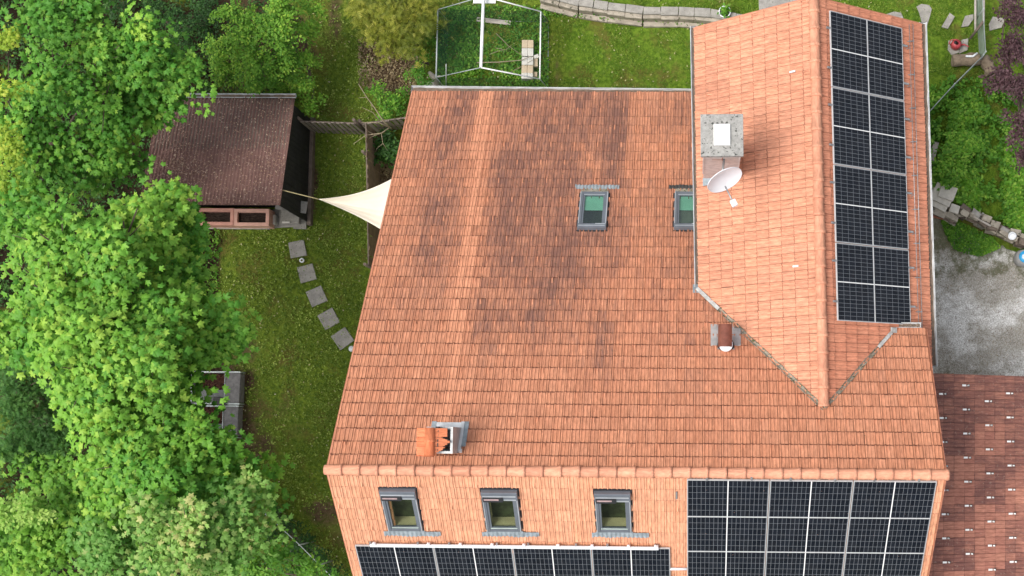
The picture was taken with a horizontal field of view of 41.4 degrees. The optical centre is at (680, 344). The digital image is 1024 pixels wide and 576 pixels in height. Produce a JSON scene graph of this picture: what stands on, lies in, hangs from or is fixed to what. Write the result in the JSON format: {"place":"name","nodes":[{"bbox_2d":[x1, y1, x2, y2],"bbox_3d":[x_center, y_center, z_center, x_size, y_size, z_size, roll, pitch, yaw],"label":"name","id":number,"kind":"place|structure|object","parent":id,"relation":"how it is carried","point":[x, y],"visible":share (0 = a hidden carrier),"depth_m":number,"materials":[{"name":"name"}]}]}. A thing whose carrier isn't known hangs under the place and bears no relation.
{"place":"outdoors","nodes":[
{"label":"outdoors","id":0,"kind":"place"},
{"bbox_2d":[0,0,1023,575],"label":"lawn","id":1,"kind":"structure","parent":0,"point":[568,64],"depth_m":39.24,"materials":[{"name":"plant"}]},
{"bbox_2d":[0,20,53,201],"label":"lime tree","id":2,"kind":"object","parent":1,"relation":"on","point":[12,147],"visible":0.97,"depth_m":29.97,"materials":[{"name":"green plant"}]},
{"bbox_2d":[0,483,63,533],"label":"lime tree","id":3,"kind":"object","parent":1,"relation":"on","point":[29,509],"visible":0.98,"depth_m":30.25,"materials":[{"name":"green plant"}]},
{"bbox_2d":[0,356,88,484],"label":"yew tree","id":4,"kind":"object","parent":1,"relation":"on","point":[31,434],"visible":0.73,"depth_m":32.33,"materials":[{"name":"green plant"}]},
{"bbox_2d":[0,439,179,575],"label":"maple tree","id":5,"kind":"object","parent":1,"relation":"on","point":[22,553],"visible":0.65,"depth_m":31.64,"materials":[{"name":"green plant"}]},
{"bbox_2d":[0,0,217,218],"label":"maple tree","id":6,"kind":"object","parent":1,"relation":"on","point":[129,72],"visible":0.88,"depth_m":32.54,"materials":[{"name":"green plant"}]},
{"bbox_2d":[0,154,262,471],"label":"maple tree","id":7,"kind":"object","parent":1,"relation":"on","point":[139,358],"visible":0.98,"depth_m":30.58,"materials":[{"name":"green plant"}]},
{"bbox_2d":[0,0,328,575],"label":"undergrowth","id":8,"kind":"object","parent":1,"relation":"on","point":[6,287],"visible":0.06,"depth_m":39.19,"materials":[{"name":"green plant"}]},
{"bbox_2d":[102,0,228,57],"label":"hedge shrub","id":9,"kind":"object","parent":1,"relation":"on","point":[203,11],"visible":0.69,"depth_m":38.03,"materials":[{"name":"green plant"}]},
{"bbox_2d":[59,375,295,528],"bbox_3d":[-12.351,2.891,34.381,5.270,9.002,4.195,0,86,1],"label":"maple tree","id":10,"kind":"object","parent":1,"relation":"on","point":[185,457],"visible":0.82,"depth_m":30.84,"materials":[{"name":"green plant"}]},
{"bbox_2d":[65,459,293,575],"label":"maple tree","id":11,"kind":"object","parent":1,"relation":"on","point":[232,522],"visible":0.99,"depth_m":30.39,"materials":[{"name":"green plant"}]},
{"bbox_2d":[74,509,338,575],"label":"ash tree","id":12,"kind":"object","parent":1,"relation":"on","point":[303,562],"visible":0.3,"depth_m":33.78,"materials":[{"name":"green plant"}]},
{"bbox_2d":[199,228,220,349],"bbox_3d":[-13.837,-1.461,38.971,0.954,0.286,4.195,0,86,1],"label":"ground cover","id":13,"kind":"object","parent":1,"relation":"on","point":[216,273],"visible":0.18,"depth_m":39.02,"materials":[{"name":"green plant"}]},
{"bbox_2d":[190,371,244,404],"bbox_3d":[-13.385,1.271,38.619,1.429,0.466,0.952,0,86,1],"label":"compost frame","id":14,"kind":"object","parent":1,"relation":"on","point":[235,381],"visible":0.56,"depth_m":38.46,"materials":[{"name":"grey concrete"}]},
{"bbox_2d":[199,208,237,227],"bbox_3d":[-13.449,-3.675,38.954,1.015,0.550,0.500,0,86,1],"label":"planter","id":15,"kind":"object","parent":1,"relation":"on","point":[219,218],"visible":0.69,"depth_m":38.80,"materials":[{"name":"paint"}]},
{"bbox_2d":[204,405,242,438],"bbox_3d":[-13.405,2.243,38.545,1.407,0.466,0.948,0,86,1],"label":"compost frame","id":16,"kind":"object","parent":1,"relation":"on","point":[226,418],"visible":0.3,"depth_m":38.38,"materials":[{"name":"grey concrete"}]},
{"bbox_2d":[141,93,315,225],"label":"garden shed","id":17,"kind":"structure","parent":1,"relation":"on","point":[242,150],"depth_m":36.98,"materials":[{"name":"brown wood"}]},
{"bbox_2d":[275,201,307,213],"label":"loose slab","id":18,"kind":"structure","parent":17,"relation":"attached to","point":[304,204],"depth_m":38.31,"materials":[{"name":"concrete"}]},
{"bbox_2d":[282,179,390,228],"bbox_3d":[-8.938,-3.712,36.342,3.900,0.580,2.536,0,86,1],"label":"sail shade","id":19,"kind":"object","parent":17,"relation":"attached to","point":[368,205],"visible":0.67,"depth_m":36.50,"materials":[{"name":"white fabric"}]},
{"bbox_2d":[208,228,269,229],"bbox_3d":[-13.013,-3.403,39.154,1.971,0.127,0.064,0,86,1],"label":"edging board","id":20,"kind":"object","parent":1,"relation":"on","point":[243,228],"visible":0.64,"depth_m":39.09,"materials":[{"name":"wood"}]},
{"bbox_2d":[198,32,300,102],"bbox_3d":[-12.280,-7.703,38.345,3.069,2.570,1.700,22,86,2],"label":"hedge shrub","id":21,"kind":"object","parent":1,"relation":"on","point":[219,68],"visible":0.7,"depth_m":37.72,"materials":[{"name":"green plant"}]},
{"bbox_2d":[234,209,274,228],"bbox_3d":[-12.419,-3.655,38.937,1.022,0.550,0.500,0,86,1],"label":"planter","id":22,"kind":"object","parent":1,"relation":"on","point":[253,218],"visible":1,"depth_m":38.76,"materials":[{"name":"paint"}]},
{"bbox_2d":[208,0,312,97],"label":"hedge shrub","id":23,"kind":"object","parent":1,"relation":"on","point":[287,61],"visible":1,"depth_m":36.28,"materials":[{"name":"green plant"}]},
{"bbox_2d":[272,209,292,227],"bbox_3d":[-11.711,-3.692,39.183,0.956,0.083,0.550,-3,86,1],"label":"loose slab","id":24,"kind":"object","parent":1,"relation":"on","point":[276,211],"depth_m":39.13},
{"bbox_2d":[279,210,299,224],"bbox_3d":[-11.428,-3.731,39.041,0.634,0.077,0.486,0,86,1],"label":"loose slab","id":25,"kind":"object","parent":24,"relation":"on","point":[284,223],"depth_m":39.00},
{"bbox_2d":[280,210,299,223],"bbox_3d":[-11.382,-3.725,38.945,0.549,0.063,0.403,4,86,1],"label":"loose slab","id":26,"kind":"object","parent":25,"relation":"on","point":[289,216],"depth_m":38.91,"materials":[{"name":"concrete"}]},
{"bbox_2d":[288,240,306,257],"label":"stepping slab","id":27,"kind":"structure","parent":1,"relation":"on","point":[298,246],"depth_m":39.08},
{"bbox_2d":[293,218,306,228],"bbox_3d":[-11.141,-3.687,39.157,0.397,0.087,0.634,0,86,1],"label":"loose slab","id":28,"kind":"object","parent":1,"relation":"on","point":[302,224],"depth_m":39.10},
{"bbox_2d":[259,492,346,575],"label":"net fence","id":29,"kind":"object","parent":1,"relation":"on","point":[301,544],"visible":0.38,"depth_m":37.64,"materials":[{"name":"green"}]},
{"bbox_2d":[297,264,316,282],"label":"stepping slab","id":30,"kind":"structure","parent":1,"relation":"on","point":[307,274],"depth_m":39.03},
{"bbox_2d":[286,0,328,118],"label":"hedge shrub","id":31,"kind":"object","parent":1,"relation":"on","point":[308,56],"visible":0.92,"depth_m":37.57,"materials":[{"name":"green plant"}]},
{"bbox_2d":[264,502,351,575],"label":"ivy hedge","id":32,"kind":"object","parent":1,"relation":"on","point":[303,539],"visible":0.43,"depth_m":37.88,"materials":[{"name":"green plant"}]},
{"bbox_2d":[306,286,326,306],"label":"stepping slab","id":33,"kind":"structure","parent":1,"relation":"on","point":[315,295],"depth_m":38.97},
{"bbox_2d":[318,308,339,329],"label":"stepping slab","id":34,"kind":"structure","parent":1,"relation":"on","point":[329,322],"depth_m":38.91,"materials":[{"name":"concrete"}]},
{"bbox_2d":[297,116,364,134],"bbox_3d":[-10.070,-6.328,38.670,1.690,1.520,0.135,2,86,1],"label":"picket fence","id":35,"kind":"object","parent":1,"relation":"on","point":[337,129],"visible":0.94,"depth_m":38.54,"materials":[{"name":"brown wood"}]},
{"bbox_2d":[206,0,460,575],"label":"grass","id":36,"kind":"structure","parent":1,"relation":"on","point":[324,282],"depth_m":39.02,"materials":[{"name":"plant"}]},
{"bbox_2d":[208,0,458,564],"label":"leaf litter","id":37,"kind":"object","parent":1,"relation":"on","point":[309,283],"visible":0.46,"depth_m":39.02,"materials":[{"name":"plant"}]},
{"bbox_2d":[331,327,353,349],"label":"stepping slab","id":38,"kind":"structure","parent":1,"relation":"on","point":[344,340],"depth_m":38.87,"materials":[{"name":"concrete"}]},
{"bbox_2d":[361,123,380,268],"bbox_3d":[-8.864,-4.180,38.363,0.140,1.770,4.120,-2,86,1],"label":"board screen","id":39,"kind":"object","parent":1,"relation":"on","point":[373,174],"visible":0.56,"depth_m":38.02,"materials":[{"name":"brown wood"}]},
{"bbox_2d":[355,84,392,153],"bbox_3d":[-8.673,-6.270,38.205,0.902,2.315,1.634,12,86,2],"label":"dead shrub","id":40,"kind":"object","parent":1,"relation":"on","point":[387,125],"visible":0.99,"depth_m":37.82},
{"bbox_2d":[358,117,404,131],"bbox_3d":[-8.510,-6.381,38.776,1.420,1.270,0.134,-5,86,0],"label":"picket fence","id":41,"kind":"object","parent":1,"relation":"on","point":[388,122],"visible":0.56,"depth_m":38.59,"materials":[{"name":"brown wood"}]},
{"bbox_2d":[365,125,399,168],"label":"leafy shrub","id":42,"kind":"object","parent":1,"relation":"on","point":[383,154],"visible":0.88,"depth_m":38.53,"materials":[{"name":"green plant"}]},
{"bbox_2d":[379,158,394,183],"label":"leaf litter","id":43,"kind":"object","parent":1,"relation":"on","point":[382,176],"visible":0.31,"depth_m":39.23,"materials":[{"name":"plant"}]},
{"bbox_2d":[363,78,410,120],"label":"leafy shrub","id":44,"kind":"object","parent":1,"relation":"on","point":[386,113],"visible":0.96,"depth_m":38.61,"materials":[{"name":"green plant"}]},
{"bbox_2d":[357,37,422,94],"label":"leaf litter","id":45,"kind":"object","parent":1,"relation":"on","point":[365,70],"visible":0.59,"depth_m":39.46,"materials":[{"name":"plant"}]},
{"bbox_2d":[342,0,453,68],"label":"cypress","id":46,"kind":"object","parent":1,"relation":"on","point":[404,23],"visible":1,"depth_m":37.50,"materials":[{"name":"green plant"}]},
{"bbox_2d":[403,32,441,85],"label":"flower bush","id":47,"kind":"object","parent":1,"relation":"on","point":[418,74],"visible":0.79,"depth_m":38.65,"materials":[{"name":"green plant"}]},
{"bbox_2d":[435,0,548,86],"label":"netted run","id":48,"kind":"object","parent":1,"relation":"on","point":[483,2],"visible":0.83,"depth_m":37.26,"materials":[{"name":"white"}]},
{"bbox_2d":[477,17,510,24],"bbox_3d":[-5.515,-9.545,39.439,1.013,0.042,0.132,7,86,1],"label":"loose board","id":49,"kind":"object","parent":48,"relation":"on","point":[494,21],"visible":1,"depth_m":39.42,"materials":[{"name":"wood"}]},
{"bbox_2d":[435,4,549,86],"bbox_3d":[-5.572,-8.773,39.424,3.474,0.241,2.597,0,86,1],"label":"ground cover","id":50,"kind":"object","parent":1,"relation":"on","point":[466,74],"visible":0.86,"depth_m":39.41,"materials":[{"name":"green plant"}]},
{"bbox_2d":[477,33,533,72],"bbox_3d":[-5.175,-8.342,39.165,1.470,0.418,1.075,36,87,3],"label":"cut branch","id":51,"kind":"object","parent":1,"relation":"on","point":[505,61],"visible":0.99,"depth_m":39.27,"materials":[{"name":"wood"}]},
{"bbox_2d":[544,12,702,25],"bbox_3d":[-1.010,-9.604,39.420,6.091,0.219,0.325,4,86,1],"label":"ground cover","id":52,"kind":"object","parent":1,"relation":"on","point":[604,17],"visible":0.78,"depth_m":39.40,"materials":[{"name":"green plant"}]},
{"bbox_2d":[323,0,949,575],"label":"house","id":53,"kind":"structure","parent":1,"relation":"on","point":[599,316],"depth_m":29.91,"materials":[{"name":"tile"}]},
{"bbox_2d":[355,541,438,575],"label":"solar panel","id":54,"kind":"object","parent":53,"relation":"attached to","point":[395,561],"visible":1,"depth_m":29.76,"materials":[{"name":"black glass"}]},
{"bbox_2d":[434,542,515,575],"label":"solar panel","id":55,"kind":"object","parent":53,"relation":"attached to","point":[473,561],"visible":1,"depth_m":29.73,"materials":[{"name":"black glass"}]},
{"bbox_2d":[370,542,658,549],"bbox_3d":[-3.657,4.432,29.317,6.356,0.133,0.065,1,41,1],"label":"mounting rail","id":56,"kind":"object","parent":53,"relation":"attached to","point":[522,546],"visible":1,"depth_m":29.31,"materials":[{"name":"white metal"}]},
{"bbox_2d":[513,543,592,575],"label":"solar panel","id":57,"kind":"object","parent":53,"relation":"attached to","point":[553,562],"visible":1,"depth_m":29.70,"materials":[{"name":"black glass"}]},
{"bbox_2d":[592,543,669,575],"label":"solar panel","id":58,"kind":"object","parent":53,"relation":"attached to","point":[631,562],"visible":1,"depth_m":29.66,"materials":[{"name":"black glass"}]},
{"bbox_2d":[707,159,741,207],"bbox_3d":[1.035,-3.417,28.299,0.858,0.763,0.746,37,87,3],"label":"satellite dish","id":59,"kind":"object","parent":53,"relation":"attached to","point":[723,179],"visible":1,"depth_m":28.39,"materials":[{"name":"white metal"}]},
{"bbox_2d":[687,551,764,575],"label":"solar panel","id":60,"kind":"object","parent":53,"relation":"attached to","point":[703,563],"visible":1,"depth_m":29.64,"materials":[{"name":"black glass"}]},
{"bbox_2d":[687,517,766,551],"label":"solar panel","id":61,"kind":"object","parent":53,"relation":"attached to","point":[728,534],"visible":1,"depth_m":28.99,"materials":[{"name":"black glass"}]},
{"bbox_2d":[687,477,768,516],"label":"solar panel","id":62,"kind":"object","parent":53,"relation":"attached to","point":[726,497],"visible":1,"depth_m":28.23,"materials":[{"name":"black glass"}]},
{"bbox_2d":[765,552,844,575],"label":"solar panel","id":63,"kind":"object","parent":53,"relation":"attached to","point":[801,564],"visible":1,"depth_m":29.60,"materials":[{"name":"black glass"}]},
{"bbox_2d":[766,517,848,552],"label":"solar panel","id":64,"kind":"object","parent":53,"relation":"attached to","point":[799,534],"visible":1,"depth_m":28.96,"materials":[{"name":"black glass"}]},
{"bbox_2d":[768,477,852,517],"bbox_3d":[2.743,3.236,28.193,1.722,1.244,0.056,0,41,1],"label":"solar panel","id":65,"kind":"object","parent":53,"relation":"attached to","point":[790,497],"visible":1,"depth_m":28.20,"materials":[{"name":"black glass"}]},
{"bbox_2d":[826,11,868,93],"bbox_3d":[3.761,-6.571,30.033,1.244,0.055,1.722,2,85,-36],"label":"solar panel","id":66,"kind":"object","parent":53,"relation":"attached to","point":[848,66],"visible":1,"depth_m":30.04,"materials":[{"name":"black glass"}]},
{"bbox_2d":[828,87,870,169],"bbox_3d":[3.790,-4.834,29.900,1.244,0.055,1.722,2,85,-36],"label":"solar panel","id":67,"kind":"object","parent":53,"relation":"attached to","point":[850,144],"visible":1,"depth_m":29.91,"materials":[{"name":"black glass"}]},
{"bbox_2d":[830,165,872,245],"bbox_3d":[3.819,-3.098,29.768,1.244,0.055,1.722,2,85,-36],"label":"solar panel","id":68,"kind":"object","parent":53,"relation":"attached to","point":[852,223],"visible":1,"depth_m":29.78,"materials":[{"name":"black glass"}]},
{"bbox_2d":[832,243,874,322],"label":"solar panel","id":69,"kind":"object","parent":53,"relation":"attached to","point":[855,296],"visible":1,"depth_m":29.64,"materials":[{"name":"black glass"}]},
{"bbox_2d":[843,552,923,575],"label":"solar panel","id":70,"kind":"object","parent":53,"relation":"attached to","point":[882,564],"visible":1,"depth_m":29.57,"materials":[{"name":"black glass"}]},
{"bbox_2d":[846,518,929,552],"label":"solar panel","id":71,"kind":"object","parent":53,"relation":"attached to","point":[886,535],"visible":1,"depth_m":28.93,"materials":[{"name":"black glass"}]},
{"bbox_2d":[867,20,910,100],"bbox_3d":[4.840,-6.527,30.841,1.440,0.073,1.722,2,85,-36],"label":"solar panel","id":72,"kind":"object","parent":53,"relation":"attached to","point":[886,45],"visible":1,"depth_m":30.73,"materials":[{"name":"black glass"}]},
{"bbox_2d":[869,95,911,174],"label":"solar panel","id":73,"kind":"object","parent":53,"relation":"attached to","point":[887,136],"visible":1,"depth_m":30.60,"materials":[{"name":"black glass"}]},
{"bbox_2d":[871,170,914,249],"bbox_3d":[4.897,-3.054,30.576,1.440,0.071,1.722,2,85,-36],"label":"solar panel","id":74,"kind":"object","parent":53,"relation":"attached to","point":[889,211],"visible":1,"depth_m":30.47,"materials":[{"name":"black glass"}]},
{"bbox_2d":[850,478,936,518],"bbox_3d":[4.485,3.247,28.166,1.722,1.244,0.056,0,41,1],"label":"solar panel","id":75,"kind":"object","parent":53,"relation":"attached to","point":[891,499],"visible":1,"depth_m":28.18,"materials":[{"name":"black glass"}]},
{"bbox_2d":[873,247,917,323],"bbox_3d":[4.926,-1.317,30.443,1.440,0.071,1.722,2,85,-36],"label":"solar panel","id":76,"kind":"object","parent":53,"relation":"attached to","point":[892,286],"visible":1,"depth_m":30.33,"materials":[{"name":"black glass"}]},
{"bbox_2d":[540,0,741,27],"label":"retaining wall","id":77,"kind":"structure","parent":1,"relation":"on","point":[630,15],"depth_m":39.16,"materials":[{"name":"beige stone"}]},
{"bbox_2d":[717,3,730,17],"bbox_3d":[1.287,-9.694,39.088,0.441,0.764,0.415,0,86,1],"label":"plant pot","id":78,"kind":"object","parent":77,"relation":"on","point":[724,11],"visible":0.98,"depth_m":38.85,"materials":[{"name":"grey ceramic"}]},
{"bbox_2d":[419,0,920,87],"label":"grass","id":79,"kind":"structure","parent":1,"relation":"on","point":[657,51],"depth_m":39.43,"materials":[{"name":"plant"}]},
{"bbox_2d":[759,0,795,9],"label":"corner paving","id":80,"kind":"structure","parent":1,"relation":"on","point":[763,4],"depth_m":39.42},
{"bbox_2d":[917,4,931,23],"bbox_3d":[7.256,-9.685,39.352,0.407,0.060,0.750,-17,86,0],"label":"flagstone","id":81,"kind":"object","parent":1,"relation":"on","point":[924,10],"visible":0.82,"depth_m":39.33,"materials":[{"name":"stone"}]},
{"bbox_2d":[931,142,938,165],"bbox_3d":[7.360,-5.515,38.893,0.165,0.137,0.768,13,86,2],"label":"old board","id":82,"kind":"object","parent":1,"relation":"on","point":[934,146],"visible":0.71,"depth_m":38.87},
{"bbox_2d":[924,200,958,226],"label":"stone wall","id":83,"kind":"structure","parent":1,"relation":"on","point":[947,216],"depth_m":38.44,"materials":[{"name":"beige stone"}]},
{"bbox_2d":[949,204,959,213],"bbox_3d":[7.881,-3.888,38.368,0.268,0.074,0.248,19,86,2],"label":"piled slab","id":84,"kind":"object","parent":83,"relation":"on","point":[954,208],"depth_m":38.34,"materials":[{"name":"stone"}]},
{"bbox_2d":[942,13,954,28],"bbox_3d":[7.893,-9.503,39.329,0.191,0.060,0.488,31,87,3],"label":"flagstone","id":85,"kind":"object","parent":1,"relation":"on","point":[948,21],"visible":1,"depth_m":39.30,"materials":[{"name":"stone"}]},
{"bbox_2d":[948,40,958,54],"bbox_3d":[8.032,-8.717,39.267,0.335,0.060,0.438,0,86,1],"label":"flagstone","id":86,"kind":"object","parent":1,"relation":"on","point":[952,52],"visible":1,"depth_m":39.23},
{"bbox_2d":[949,39,968,50],"bbox_3d":[8.130,-8.737,39.074,0.543,0.326,0.299,41,87,3],"label":"watering can","id":87,"kind":"object","parent":86,"relation":"on","point":[953,45],"visible":1,"depth_m":39.00,"materials":[{"name":"red plastic"}]},
{"bbox_2d":[930,54,983,110],"bbox_3d":[7.896,-7.441,38.801,0.069,0.800,2.467,44,87,4],"label":"net fence","id":88,"kind":"object","parent":1,"relation":"on","point":[957,81],"visible":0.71,"depth_m":38.47,"materials":[{"name":"grey"}]},
{"bbox_2d":[933,127,985,190],"bbox_3d":[7.756,-5.313,38.291,1.263,1.734,1.979,39,87,3],"label":"garden bush","id":89,"kind":"object","parent":1,"relation":"on","point":[953,151],"visible":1,"depth_m":37.80,"materials":[{"name":"green plant"}]},
{"bbox_2d":[959,39,967,53],"bbox_3d":[8.334,-8.764,39.266,0.266,0.060,0.457,0,86,1],"label":"flagstone","id":90,"kind":"object","parent":1,"relation":"on","point":[963,48],"visible":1,"depth_m":39.23,"materials":[{"name":"stone"}]},
{"bbox_2d":[951,52,980,66],"bbox_3d":[8.346,-8.321,39.055,0.810,0.420,0.407,-5,86,0],"label":"log","id":91,"kind":"object","parent":1,"relation":"on","point":[957,60],"visible":0.96,"depth_m":38.92,"materials":[{"name":"wood"}]},
{"bbox_2d":[961,14,972,26],"bbox_3d":[8.472,-9.521,39.322,0.260,0.060,0.477,20,86,2],"label":"flagstone","id":92,"kind":"object","parent":1,"relation":"on","point":[967,20],"visible":1,"depth_m":39.29,"materials":[{"name":"stone"}]},
{"bbox_2d":[911,0,1023,119],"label":"grass","id":93,"kind":"structure","parent":1,"relation":"on","point":[944,13],"depth_m":39.31,"materials":[{"name":"plant"}]},
{"bbox_2d":[929,373,1023,575],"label":"annex","id":94,"kind":"object","parent":1,"relation":"on","point":[980,530],"visible":0.75,"depth_m":32.87,"materials":[{"name":"brown tile"}]},
{"bbox_2d":[929,73,1023,233],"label":"ground cover","id":95,"kind":"object","parent":1,"relation":"on","point":[970,193],"visible":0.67,"depth_m":38.72,"materials":[{"name":"green plant"}]},
{"bbox_2d":[974,0,986,56],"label":"net fence","id":96,"kind":"object","parent":1,"relation":"on","point":[981,34],"visible":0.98,"depth_m":38.91,"materials":[{"name":"grey"}]},
{"bbox_2d":[969,21,983,38],"bbox_3d":[8.591,-9.108,38.717,0.080,0.644,0.460,40,87,3],"label":"leaning pole","id":97,"kind":"object","parent":96,"relation":"attached to","point":[976,30],"visible":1,"depth_m":38.68,"materials":[{"name":"brown wood"}]},
{"bbox_2d":[981,55,995,77],"bbox_3d":[8.970,-8.141,39.038,0.432,0.432,0.566,-30,86,-1],"label":"log","id":98,"kind":"object","parent":1,"relation":"on","point":[986,62],"visible":0.83,"depth_m":38.90,"materials":[{"name":"wood"}]},
{"bbox_2d":[958,203,1023,248],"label":"stone wall","id":99,"kind":"structure","parent":1,"relation":"on","point":[996,229],"depth_m":38.41,"materials":[{"name":"grey stone"}]},
{"bbox_2d":[1008,231,1016,239],"bbox_3d":[9.503,-3.113,38.270,0.240,0.240,0.258,0,86,1],"label":"bucket","id":100,"kind":"object","parent":99,"relation":"on","point":[1012,235],"visible":1,"depth_m":38.28,"materials":[{"name":"white plastic"}]},
{"bbox_2d":[989,17,1003,30],"bbox_3d":[9.320,-9.430,39.302,0.486,0.060,0.420,0,86,1],"label":"flagstone","id":101,"kind":"object","parent":1,"relation":"on","point":[994,24],"visible":0.82,"depth_m":39.27,"materials":[{"name":"stone"}]},
{"bbox_2d":[978,0,1023,174],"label":"plum tree","id":102,"kind":"object","parent":1,"relation":"on","point":[1010,85],"visible":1,"depth_m":35.05,"materials":[{"name":"purple plant"}]},
{"bbox_2d":[1013,250,1023,266],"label":"barrel","id":103,"kind":"object","parent":1,"relation":"on","point":[1018,258],"visible":1,"depth_m":38.25,"materials":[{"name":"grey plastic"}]},
{"bbox_2d":[932,187,947,212],"bbox_3d":[7.452,-4.149,38.410,0.621,0.077,0.507,29,87,3],"label":"piled slab","id":104,"kind":"object","parent":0,"point":[941,207],"depth_m":38.36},
{"bbox_2d":[932,182,951,206],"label":"piled slab","id":105,"kind":"structure","parent":104,"relation":"on","point":[942,201],"depth_m":38.30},
{"bbox_2d":[938,185,957,201],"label":"piled slab","id":106,"kind":"structure","parent":105,"relation":"on","point":[948,194],"depth_m":38.23,"materials":[{"name":"stone"}]},
{"bbox_2d":[932,218,1023,375],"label":"gravel driveway","id":107,"kind":"structure","parent":0,"point":[1003,255],"depth_m":38.64,"materials":[{"name":"gravel"}]},
{"bbox_2d":[941,219,1000,257],"bbox_3d":[8.329,-3.021,38.729,1.957,0.206,0.883,21,86,2],"label":"ground cover","id":108,"kind":"object","parent":107,"relation":"on","point":[980,243],"visible":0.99,"depth_m":38.70,"materials":[{"name":"green plant"}]},
{"bbox_3d":[-7.344,-7.541,39.414,0.741,0.080,0.502,0,86,1],"label":"corner slab","id":109,"kind":"object","parent":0,"visible":0},
{"bbox_2d":[428,71,440,85],"bbox_3d":[-7.214,-7.777,39.150,0.415,0.469,0.266,22,86,2],"label":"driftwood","id":110,"kind":"object","parent":109,"relation":"on","point":[433,77],"visible":0.81,"depth_m":39.05,"materials":[{"name":"wood"}]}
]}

